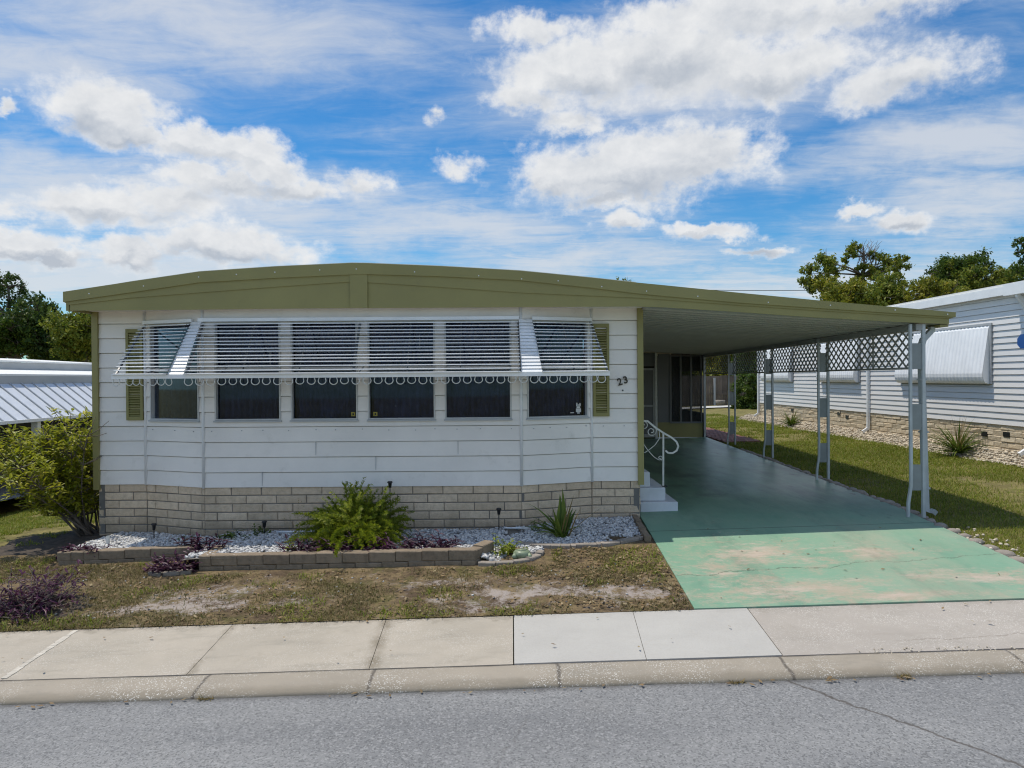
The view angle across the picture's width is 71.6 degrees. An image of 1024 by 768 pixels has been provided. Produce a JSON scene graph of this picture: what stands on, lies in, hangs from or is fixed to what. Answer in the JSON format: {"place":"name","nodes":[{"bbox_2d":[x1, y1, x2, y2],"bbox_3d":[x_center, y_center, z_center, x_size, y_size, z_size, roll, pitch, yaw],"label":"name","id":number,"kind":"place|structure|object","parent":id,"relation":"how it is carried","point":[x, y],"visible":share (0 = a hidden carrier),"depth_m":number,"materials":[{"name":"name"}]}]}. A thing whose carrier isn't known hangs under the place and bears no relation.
{"place":"outdoors","nodes":[
{"label":"outdoors","id":0,"kind":"place"},
{"bbox_2d":[0,616,512,680],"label":"sidewalk","id":1,"kind":"structure","parent":0,"point":[291,647],"depth_m":5.87,"materials":[{"name":"grey concrete"}]},
{"bbox_2d":[1,630,77,678],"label":"joint sealant","id":2,"kind":"object","parent":1,"relation":"on","point":[20,667],"visible":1,"depth_m":5.88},
{"bbox_2d":[0,535,693,631],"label":"lawn","id":3,"kind":"structure","parent":0,"point":[529,589],"depth_m":7.17,"materials":[{"name":"plant"}]},
{"bbox_2d":[0,591,95,623],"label":"mulch","id":4,"kind":"object","parent":3,"relation":"on","point":[59,612],"visible":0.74,"depth_m":6.95,"materials":[{"name":"brown soil"}]},
{"bbox_2d":[0,559,92,625],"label":"purple plant","id":5,"kind":"object","parent":4,"relation":"on","point":[34,597],"visible":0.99,"depth_m":6.94,"materials":[{"name":"purple plant"}]},
{"bbox_2d":[54,563,649,617],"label":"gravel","id":6,"kind":"structure","parent":3,"relation":"on","point":[351,594],"depth_m":7.15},
{"bbox_2d":[65,516,640,560],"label":"gravel","id":7,"kind":"structure","parent":0,"point":[598,527],"depth_m":9.01,"materials":[{"name":"white gravel"}]},
{"bbox_2d":[55,542,114,558],"bbox_3d":[-5.192,1.996,8.568,0.711,0.186,0.353,0,0,10],"label":"purple plant","id":8,"kind":"object","parent":7,"relation":"on","point":[77,548],"visible":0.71,"depth_m":8.57,"materials":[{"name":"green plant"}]},
{"bbox_2d":[106,535,109,543],"bbox_3d":[-5.127,1.997,9.015,0.044,0.140,0.044,0,0,0],"label":"pipe stub","id":9,"kind":"object","parent":7,"relation":"on","point":[107,539],"visible":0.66,"depth_m":9.00,"materials":[{"name":"white plastic"}]},
{"bbox_2d":[151,523,156,538],"bbox_3d":[-4.695,1.949,9.315,0.072,0.246,0.070,0,0,0],"label":"solar light","id":10,"kind":"object","parent":7,"relation":"on","point":[153,526],"visible":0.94,"depth_m":9.30,"materials":[{"name":"black plastic"}]},
{"bbox_2d":[141,549,207,574],"bbox_3d":[-3.822,2.048,8.066,0.783,0.274,0.619,0,0,20],"label":"purple plant","id":11,"kind":"object","parent":7,"relation":"on","point":[163,566],"visible":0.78,"depth_m":8.04,"materials":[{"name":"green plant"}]},
{"bbox_2d":[171,533,217,546],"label":"purple plant","id":12,"kind":"object","parent":7,"relation":"on","point":[184,540],"visible":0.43,"depth_m":8.65,"materials":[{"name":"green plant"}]},
{"bbox_2d":[185,532,233,551],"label":"purple plant","id":13,"kind":"object","parent":7,"relation":"on","point":[199,547],"visible":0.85,"depth_m":8.43,"materials":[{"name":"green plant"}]},
{"bbox_2d":[215,529,254,539],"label":"purple plant","id":14,"kind":"object","parent":7,"relation":"on","point":[231,535],"visible":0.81,"depth_m":9.03,"materials":[{"name":"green plant"}]},
{"bbox_2d":[251,523,271,535],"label":"leafy plant","id":15,"kind":"object","parent":7,"relation":"on","point":[256,531],"visible":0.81,"depth_m":9.33,"materials":[{"name":"green plant"}]},
{"bbox_2d":[261,520,266,533],"bbox_3d":[-3.229,1.889,9.265,0.072,0.211,0.070,0,0,0],"label":"solar light","id":16,"kind":"object","parent":7,"relation":"on","point":[263,522],"visible":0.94,"depth_m":9.25,"materials":[{"name":"black plastic"}]},
{"bbox_2d":[283,541,303,551],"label":"leafy plant","id":17,"kind":"object","parent":7,"relation":"on","point":[291,546],"visible":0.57,"depth_m":8.33,"materials":[{"name":"green plant"}]},
{"bbox_2d":[276,531,311,532],"bbox_3d":[-2.812,1.931,9.290,0.553,0.039,0.024,0,0,5],"label":"pipe","id":18,"kind":"object","parent":7,"relation":"on","point":[288,531],"visible":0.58,"depth_m":9.29,"materials":[{"name":"white plastic"}]},
{"bbox_2d":[284,500,314,543],"bbox_3d":[-2.640,1.677,8.746,0.477,0.602,0.668,-1,1,-30],"label":"dry plant","id":19,"kind":"object","parent":7,"relation":"on","point":[301,521],"visible":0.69,"depth_m":8.65,"materials":[{"name":"plant"}]},
{"bbox_2d":[276,534,329,551],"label":"purple plant","id":20,"kind":"object","parent":7,"relation":"on","point":[300,545],"visible":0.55,"depth_m":8.25,"materials":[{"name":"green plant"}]},
{"bbox_2d":[284,477,414,556],"bbox_3d":[-1.985,1.576,8.692,1.557,0.865,1.764,0,0,0],"label":"fern bush","id":21,"kind":"object","parent":7,"relation":"on","point":[362,520],"visible":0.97,"depth_m":8.55,"materials":[{"name":"green plant"}]},
{"bbox_2d":[305,531,393,552],"bbox_3d":[-1.854,1.863,8.284,1.048,0.299,0.616,0,0,0],"label":"purple plant","id":22,"kind":"object","parent":7,"relation":"on","point":[346,546],"visible":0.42,"depth_m":8.21,"materials":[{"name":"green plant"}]},
{"bbox_2d":[387,481,392,516],"bbox_3d":[-1.597,1.628,9.313,0.072,0.710,0.070,0,0,0],"label":"solar light","id":23,"kind":"object","parent":7,"relation":"on","point":[390,483],"visible":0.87,"depth_m":9.29,"materials":[{"name":"black plastic"}]},
{"bbox_2d":[374,537,422,548],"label":"purple plant","id":24,"kind":"object","parent":7,"relation":"on","point":[398,545],"visible":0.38,"depth_m":8.23,"materials":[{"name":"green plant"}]},
{"bbox_2d":[403,529,463,548],"bbox_3d":[-0.953,1.869,8.430,0.824,0.273,0.655,0,0,0],"label":"purple plant","id":25,"kind":"object","parent":7,"relation":"on","point":[430,542],"visible":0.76,"depth_m":8.40,"materials":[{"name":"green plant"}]},
{"bbox_2d":[496,508,501,530],"bbox_3d":[-0.171,1.788,9.264,0.072,0.342,0.070,0,0,0],"label":"solar light","id":26,"kind":"object","parent":7,"relation":"on","point":[498,511],"visible":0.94,"depth_m":9.25,"materials":[{"name":"black plastic"}]},
{"bbox_2d":[490,533,527,555],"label":"leafy plant","id":27,"kind":"object","parent":7,"relation":"on","point":[503,549],"visible":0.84,"depth_m":8.28,"materials":[{"name":"green plant"}]},
{"bbox_2d":[504,527,527,528],"bbox_3d":[0.053,1.892,9.330,0.321,0.024,0.024,0,0,5],"label":"pipe","id":28,"kind":"object","parent":7,"relation":"on","point":[515,528],"visible":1,"depth_m":9.32,"materials":[{"name":"white plastic"}]},
{"bbox_2d":[511,548,531,558],"bbox_3d":[0.114,1.948,8.133,0.243,0.107,0.200,0,0,0],"label":"garden ornament","id":29,"kind":"object","parent":7,"relation":"on","point":[519,553],"visible":0.89,"depth_m":8.06,"materials":[{"name":"green ceramic"}]},
{"bbox_2d":[530,520,545,530],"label":"leafy plant","id":30,"kind":"object","parent":7,"relation":"on","point":[536,525],"visible":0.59,"depth_m":9.29,"materials":[{"name":"green plant"}]},
{"bbox_2d":[521,488,598,537],"bbox_3d":[0.576,1.645,8.972,0.900,0.560,0.895,0,1,30],"label":"strap leaf plant","id":31,"kind":"object","parent":7,"relation":"on","point":[561,524],"visible":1,"depth_m":8.94,"materials":[{"name":"green plant"}]},
{"bbox_2d":[3,600,990,658],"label":"leaf litter","id":32,"kind":"object","parent":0,"point":[551,643],"visible":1,"depth_m":6.15,"materials":[{"name":"brown plant"}]},
{"bbox_2d":[0,673,1023,767],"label":"road","id":33,"kind":"structure","parent":0,"point":[965,721],"depth_m":4.49,"materials":[{"name":"grey asphalt"}]},
{"bbox_2d":[194,695,213,701],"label":"weed tuft","id":34,"kind":"object","parent":33,"relation":"on","point":[212,698],"visible":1,"depth_m":5.06,"materials":[{"name":"plant"}]},
{"bbox_2d":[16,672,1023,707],"bbox_3d":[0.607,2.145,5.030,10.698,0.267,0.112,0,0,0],"label":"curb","id":35,"kind":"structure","parent":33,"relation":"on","point":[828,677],"depth_m":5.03,"materials":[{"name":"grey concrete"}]},
{"bbox_2d":[729,678,746,683],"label":"weed tuft","id":36,"kind":"object","parent":33,"relation":"on","point":[735,682],"visible":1,"depth_m":5.06,"materials":[{"name":"plant"}]},
{"bbox_2d":[891,670,912,679],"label":"weed tuft","id":37,"kind":"object","parent":33,"relation":"on","point":[901,675],"visible":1,"depth_m":5.07,"materials":[{"name":"plant"}]},
{"bbox_2d":[0,387,1023,664],"bbox_3d":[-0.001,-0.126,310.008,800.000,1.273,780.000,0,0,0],"label":"ground","id":38,"kind":"structure","parent":0,"point":[996,485],"depth_m":11.25,"materials":[{"name":"green plant"}]},
{"bbox_2d":[0,269,45,358],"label":"tree","id":39,"kind":"object","parent":38,"relation":"on","point":[6,287],"visible":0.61,"depth_m":43.89,"materials":[{"name":"green plant"}]},
{"bbox_2d":[0,306,51,362],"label":"tree","id":40,"kind":"object","parent":38,"relation":"on","point":[11,346],"visible":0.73,"depth_m":41.01,"materials":[{"name":"green plant"}]},
{"bbox_2d":[0,290,77,363],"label":"tree","id":41,"kind":"object","parent":38,"relation":"on","point":[38,350],"visible":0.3,"depth_m":41.28,"materials":[{"name":"green plant"}]},
{"bbox_2d":[0,358,92,504],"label":"mobile home","id":42,"kind":"object","parent":38,"relation":"on","point":[30,390],"visible":0.3,"depth_m":17.79,"materials":[{"name":"metal"}]},
{"bbox_2d":[0,506,98,569],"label":"grass","id":43,"kind":"structure","parent":38,"relation":"on","point":[19,520],"depth_m":11.91,"materials":[{"name":"green plant"}]},
{"bbox_2d":[0,529,109,555],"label":"mulch","id":44,"kind":"object","parent":38,"relation":"on","point":[50,545],"visible":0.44,"depth_m":9.49,"materials":[{"name":"brown soil"}]},
{"bbox_2d":[0,406,108,536],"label":"shrub","id":45,"kind":"object","parent":44,"relation":"on","point":[65,491],"visible":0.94,"depth_m":9.65,"materials":[{"name":"green plant"}]},
{"bbox_2d":[26,344,91,364],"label":"tree","id":46,"kind":"object","parent":38,"relation":"on","point":[88,361],"visible":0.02,"depth_m":45.97,"materials":[{"name":"green plant"}]},
{"bbox_2d":[36,306,91,364],"bbox_3d":[-24.293,-1.191,40.901,4.343,7.506,6.219,0,0,0],"label":"tree","id":47,"kind":"object","parent":38,"relation":"on","point":[70,333],"visible":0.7,"depth_m":39.11,"materials":[{"name":"green plant"}]},
{"bbox_2d":[57,544,205,564],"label":"planter wall","id":48,"kind":"structure","parent":38,"relation":"on","point":[129,554],"depth_m":8.47,"materials":[{"name":"beige concrete"}]},
{"bbox_2d":[148,568,191,576],"bbox_3d":[-3.825,2.143,7.939,0.476,0.118,0.146,0,0,-3],"label":"garden edging","id":49,"kind":"object","parent":38,"relation":"on","point":[173,573],"visible":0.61,"depth_m":7.90,"materials":[{"name":"concrete"}]},
{"bbox_2d":[199,545,225,570],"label":"planter wall","id":50,"kind":"structure","parent":38,"relation":"on","point":[215,551],"depth_m":8.30,"materials":[{"name":"beige concrete"}]},
{"bbox_2d":[199,547,475,569],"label":"planter wall","id":51,"kind":"structure","parent":38,"relation":"on","point":[349,558],"depth_m":8.00,"materials":[{"name":"beige concrete"}]},
{"bbox_2d":[63,262,643,536],"bbox_3d":[-1.744,0.412,16.593,8.201,4.122,15.422,0,0,0],"label":"mobile home","id":52,"kind":"object","parent":38,"relation":"on","point":[438,396],"visible":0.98,"depth_m":9.51,"materials":[{"name":"white metal"}]},
{"bbox_2d":[148,323,218,421],"bbox_3d":[-4.544,-0.162,9.787,0.955,1.607,0.345,0,0,20],"label":"window","id":53,"kind":"structure","parent":52,"relation":"in","point":[179,402],"depth_m":9.84,"materials":[{"name":"metal"}]},
{"bbox_2d":[213,322,281,421],"bbox_3d":[-3.532,-0.168,9.626,0.982,1.607,0.345,0,0,0],"label":"window","id":54,"kind":"structure","parent":52,"relation":"in","point":[237,402],"depth_m":9.66,"materials":[{"name":"metal"}]},
{"bbox_2d":[290,322,358,421],"bbox_3d":[-2.509,-0.175,9.626,0.990,1.607,0.345,0,0,0],"label":"window","id":55,"kind":"structure","parent":52,"relation":"in","point":[327,402],"depth_m":9.67,"materials":[{"name":"metal"}]},
{"bbox_2d":[367,321,435,420],"bbox_3d":[-1.478,-0.182,9.626,0.999,1.607,0.345,0,0,0],"label":"window","id":56,"kind":"structure","parent":52,"relation":"in","point":[406,401],"depth_m":9.66,"materials":[{"name":"metal"}]},
{"bbox_2d":[444,321,512,420],"bbox_3d":[-0.455,-0.189,9.626,0.990,1.607,0.345,0,0,0],"label":"window","id":57,"kind":"structure","parent":52,"relation":"in","point":[473,401],"depth_m":9.66,"materials":[{"name":"metal"}]},
{"bbox_2d":[526,321,589,419],"bbox_3d":[0.577,-0.198,9.798,1.000,1.607,0.345,-1,0,-20],"label":"window","id":58,"kind":"structure","parent":52,"relation":"in","point":[548,400],"depth_m":9.84,"materials":[{"name":"metal"}]},
{"bbox_2d":[472,540,493,564],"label":"planter wall","id":59,"kind":"structure","parent":38,"relation":"on","point":[485,546],"depth_m":8.13,"materials":[{"name":"beige concrete"}]},
{"bbox_2d":[478,550,544,565],"bbox_3d":[0.032,2.014,8.034,0.852,0.138,0.256,-1,0,-27],"label":"garden edging","id":60,"kind":"object","parent":38,"relation":"on","point":[538,554],"visible":0.57,"depth_m":7.93,"materials":[{"name":"concrete"}]},
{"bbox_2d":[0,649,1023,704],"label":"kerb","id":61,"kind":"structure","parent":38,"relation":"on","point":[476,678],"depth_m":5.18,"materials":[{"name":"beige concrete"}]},
{"bbox_2d":[856,645,1018,655],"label":"gravel","id":62,"kind":"structure","parent":61,"relation":"on","point":[939,648],"depth_m":5.41,"materials":[{"name":"grey gravel"}]},
{"bbox_2d":[516,535,642,548],"bbox_3d":[0.833,1.952,8.597,1.565,0.152,0.311,0,0,-3],"label":"garden edging","id":63,"kind":"object","parent":38,"relation":"on","point":[594,544],"visible":0.51,"depth_m":8.51,"materials":[{"name":"concrete"}]},
{"bbox_2d":[632,514,650,541],"bbox_3d":[1.679,1.883,9.234,0.079,0.150,1.196,0,0,2],"label":"garden edging","id":64,"kind":"object","parent":38,"relation":"on","point":[642,530],"visible":0.83,"depth_m":9.04,"materials":[{"name":"grey concrete"}]},
{"bbox_2d":[640,469,677,511],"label":"entry steps","id":65,"kind":"structure","parent":38,"relation":"on","point":[654,497],"depth_m":10.23,"materials":[{"name":"white concrete"}]},
{"bbox_2d":[644,420,678,486],"bbox_3d":[2.080,1.036,10.348,0.713,1.134,0.070,0,0,0],"label":"handrail","id":66,"kind":"object","parent":65,"relation":"on","point":[663,434],"visible":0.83,"depth_m":10.34,"materials":[{"name":"white metal"}]},
{"bbox_2d":[692,354,736,389],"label":"tree","id":67,"kind":"object","parent":38,"relation":"on","point":[717,367],"visible":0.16,"depth_m":48.02,"materials":[{"name":"green plant"}]},
{"bbox_2d":[682,375,749,405],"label":"wooden fence","id":68,"kind":"object","parent":38,"relation":"on","point":[716,387],"visible":0.35,"depth_m":42.00,"materials":[{"name":"grey wood"}]},
{"bbox_2d":[706,427,758,442],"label":"brick patio","id":69,"kind":"structure","parent":38,"relation":"on","point":[717,435],"depth_m":21.53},
{"bbox_2d":[724,351,756,375],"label":"tree","id":70,"kind":"object","parent":38,"relation":"on","point":[745,363],"visible":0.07,"depth_m":44.21,"materials":[{"name":"green plant"}]},
{"bbox_2d":[729,371,756,408],"bbox_3d":[12.447,0.427,37.129,2.201,2.724,2.532,0,0,0],"label":"bush","id":71,"kind":"object","parent":38,"relation":"on","point":[748,400],"visible":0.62,"depth_m":36.81,"materials":[{"name":"green plant"}]},
{"bbox_2d":[807,274,887,305],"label":"tree","id":72,"kind":"object","parent":38,"relation":"on","point":[832,289],"visible":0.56,"depth_m":46.14,"materials":[{"name":"green plant"}]},
{"bbox_2d":[796,240,915,294],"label":"tree","id":73,"kind":"object","parent":38,"relation":"on","point":[830,264],"visible":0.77,"depth_m":51.63,"materials":[{"name":"green plant"}]},
{"bbox_2d":[852,490,866,492],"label":"edging stone","id":74,"kind":"object","parent":38,"relation":"on","point":[860,491],"visible":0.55,"depth_m":11.27,"materials":[{"name":"stone"}]},
{"bbox_2d":[851,268,911,305],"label":"tree","id":75,"kind":"object","parent":38,"relation":"on","point":[891,287],"visible":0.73,"depth_m":45.30,"materials":[{"name":"green plant"}]},
{"bbox_2d":[740,414,1023,467],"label":"gravel strip","id":76,"kind":"object","parent":38,"relation":"on","point":[995,456],"visible":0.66,"depth_m":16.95,"materials":[{"name":"beige gravel"}]},
{"bbox_2d":[775,411,800,425],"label":"spiky grass","id":77,"kind":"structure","parent":76,"relation":"on","point":[791,421],"depth_m":24.12,"materials":[{"name":"green plant"}]},
{"bbox_2d":[918,417,991,457],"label":"spiky grass","id":78,"kind":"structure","parent":76,"relation":"on","point":[961,445],"depth_m":15.15,"materials":[{"name":"green plant"}]},
{"bbox_2d":[880,499,894,503],"bbox_3d":[5.477,1.745,10.370,0.261,0.109,0.152,2,6,1],"label":"edging stone","id":79,"kind":"object","parent":38,"relation":"on","point":[888,501],"visible":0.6,"depth_m":10.33,"materials":[{"name":"stone"}]},
{"bbox_2d":[754,280,1023,455],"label":"mobile home","id":80,"kind":"object","parent":38,"relation":"on","point":[974,364],"visible":0.71,"depth_m":16.17,"materials":[{"name":"white plastic"}]},
{"bbox_2d":[822,382,858,383],"bbox_3d":[9.821,-0.622,21.322,0.012,1.200,2.250,0,0,-1],"label":"window","id":81,"kind":"structure","parent":80,"relation":"in","point":[822,382],"depth_m":21.05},
{"bbox_2d":[902,383,988,384],"bbox_3d":[9.920,-0.585,16.413,0.012,1.200,3.170,0,0,-1],"label":"window","id":82,"kind":"structure","parent":80,"relation":"in","point":[902,383],"depth_m":16.20,"materials":[{"name":"white metal"}]},
{"bbox_2d":[1017,334,1023,348],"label":"wall sign","id":83,"kind":"object","parent":80,"relation":"attached to","point":[1020,341],"visible":1,"depth_m":13.76,"materials":[{"name":"blue plastic"}]},
{"bbox_2d":[905,509,920,514],"bbox_3d":[5.446,1.761,9.664,0.223,0.093,0.130,5,8,13],"label":"edging stone","id":84,"kind":"object","parent":38,"relation":"on","point":[915,512],"visible":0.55,"depth_m":9.62,"materials":[{"name":"stone"}]},
{"bbox_2d":[926,518,935,523],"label":"edging stone","id":85,"kind":"object","parent":38,"relation":"on","point":[932,520],"visible":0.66,"depth_m":9.16,"materials":[{"name":"stone"}]},
{"bbox_2d":[890,273,971,304],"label":"tree","id":86,"kind":"object","parent":38,"relation":"on","point":[925,288],"visible":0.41,"depth_m":44.65,"materials":[{"name":"green plant"}]},
{"bbox_2d":[934,522,948,528],"bbox_3d":[5.406,1.803,8.961,0.250,0.105,0.146,7,1,-28],"label":"edging stone","id":87,"kind":"object","parent":38,"relation":"on","point":[944,525],"visible":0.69,"depth_m":8.91,"materials":[{"name":"stone"}]},
{"bbox_2d":[947,528,960,533],"bbox_3d":[5.410,1.816,8.724,0.198,0.083,0.116,-5,5,15],"label":"edging stone","id":88,"kind":"object","parent":38,"relation":"on","point":[954,530],"visible":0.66,"depth_m":8.69,"materials":[{"name":"stone"}]},
{"bbox_2d":[924,245,997,292],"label":"tree","id":89,"kind":"object","parent":38,"relation":"on","point":[937,269],"visible":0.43,"depth_m":47.53,"materials":[{"name":"green plant"}]},
{"bbox_2d":[959,533,971,537],"bbox_3d":[5.411,1.829,8.491,0.197,0.082,0.115,3,5,-17],"label":"edging stone","id":90,"kind":"object","parent":38,"relation":"on","point":[965,535],"visible":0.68,"depth_m":8.46,"materials":[{"name":"stone"}]},
{"bbox_2d":[969,538,984,544],"bbox_3d":[5.384,1.844,8.254,0.226,0.095,0.132,-6,3,-10],"label":"edging stone","id":91,"kind":"object","parent":38,"relation":"on","point":[977,540],"visible":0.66,"depth_m":8.22,"materials":[{"name":"stone"}]},
{"bbox_2d":[943,526,1023,557],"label":"gravel","id":92,"kind":"structure","parent":38,"relation":"on","point":[977,535],"depth_m":8.28,"materials":[{"name":"beige gravel"}]},
{"bbox_2d":[945,253,1023,290],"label":"tree","id":93,"kind":"object","parent":38,"relation":"on","point":[996,277],"visible":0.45,"depth_m":46.29,"materials":[{"name":"green plant"}]},
{"bbox_2d":[982,544,999,550],"bbox_3d":[5.394,1.857,8.020,0.200,0.084,0.117,1,1,34],"label":"edging stone","id":94,"kind":"object","parent":38,"relation":"on","point":[992,546],"visible":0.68,"depth_m":7.98,"materials":[{"name":"stone"}]},
{"bbox_2d":[995,549,1016,556],"bbox_3d":[5.390,1.871,7.784,0.244,0.102,0.142,-3,3,41],"label":"edging stone","id":95,"kind":"object","parent":38,"relation":"on","point":[1007,553],"visible":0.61,"depth_m":7.74,"materials":[{"name":"stone"}]},
{"bbox_2d":[1003,236,1023,281],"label":"tree","id":96,"kind":"object","parent":38,"relation":"on","point":[1017,251],"visible":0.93,"depth_m":44.04,"materials":[{"name":"green plant"}]},
{"bbox_2d":[1009,556,1023,563],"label":"edging stone","id":97,"kind":"object","parent":38,"relation":"on","point":[1019,559],"visible":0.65,"depth_m":7.52,"materials":[{"name":"stone"}]},
{"bbox_2d":[0,0,1023,362],"label":"sky","id":98,"kind":"structure","parent":0,"point":[718,145],"materials":[{"name":"blue"}]},
{"bbox_2d":[514,608,781,664],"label":"sidewalk","id":99,"kind":"structure","parent":0,"point":[667,635],"depth_m":5.84,"materials":[{"name":"grey concrete"}]},
{"bbox_2d":[682,405,730,408],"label":"path","id":100,"kind":"structure","parent":0,"point":[706,407],"depth_m":38.91,"materials":[{"name":"white concrete"}]},
{"bbox_2d":[715,400,724,405],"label":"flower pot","id":101,"kind":"object","parent":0,"point":[720,402],"visible":1,"depth_m":40.41,"materials":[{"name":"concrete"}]},
{"bbox_2d":[721,290,805,290],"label":"power line","id":102,"kind":"object","parent":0,"point":[763,290],"visible":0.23,"depth_m":69.91,"materials":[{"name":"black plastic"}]},
{"bbox_2d":[640,437,1023,609],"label":"driveway","id":103,"kind":"structure","parent":0,"point":[725,496],"depth_m":8.29,"materials":[{"name":"green paint"}]},
{"bbox_2d":[643,351,703,438],"bbox_3d":[4.202,0.282,23.238,3.800,2.858,3.330,0,0,0],"label":"screen room","id":104,"kind":"object","parent":103,"relation":"on","point":[665,412],"visible":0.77,"depth_m":21.63,"materials":[{"name":"green paint"}]},
{"bbox_2d":[643,368,654,436],"bbox_3d":[4.134,0.572,21.610,0.418,2.104,0.070,0,0,0],"label":"screen door","id":105,"kind":"structure","parent":104,"relation":"in","point":[649,373],"depth_m":21.62,"materials":[{"name":"metal"}]},
{"bbox_2d":[583,282,955,517],"bbox_3d":[3.938,0.169,15.600,4.166,3.114,12.817,0,0,2],"label":"carport","id":106,"kind":"object","parent":103,"relation":"on","point":[705,323],"visible":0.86,"depth_m":10.38,"materials":[{"name":"white paint"}]},
{"bbox_2d":[706,413,1023,556],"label":"grass","id":107,"kind":"structure","parent":0,"point":[887,448],"depth_m":13.39,"materials":[{"name":"green plant"}]},
{"bbox_2d":[748,600,1023,656],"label":"sidewalk","id":108,"kind":"structure","parent":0,"point":[849,629],"depth_m":5.89,"materials":[{"name":"concrete"}]}
]}

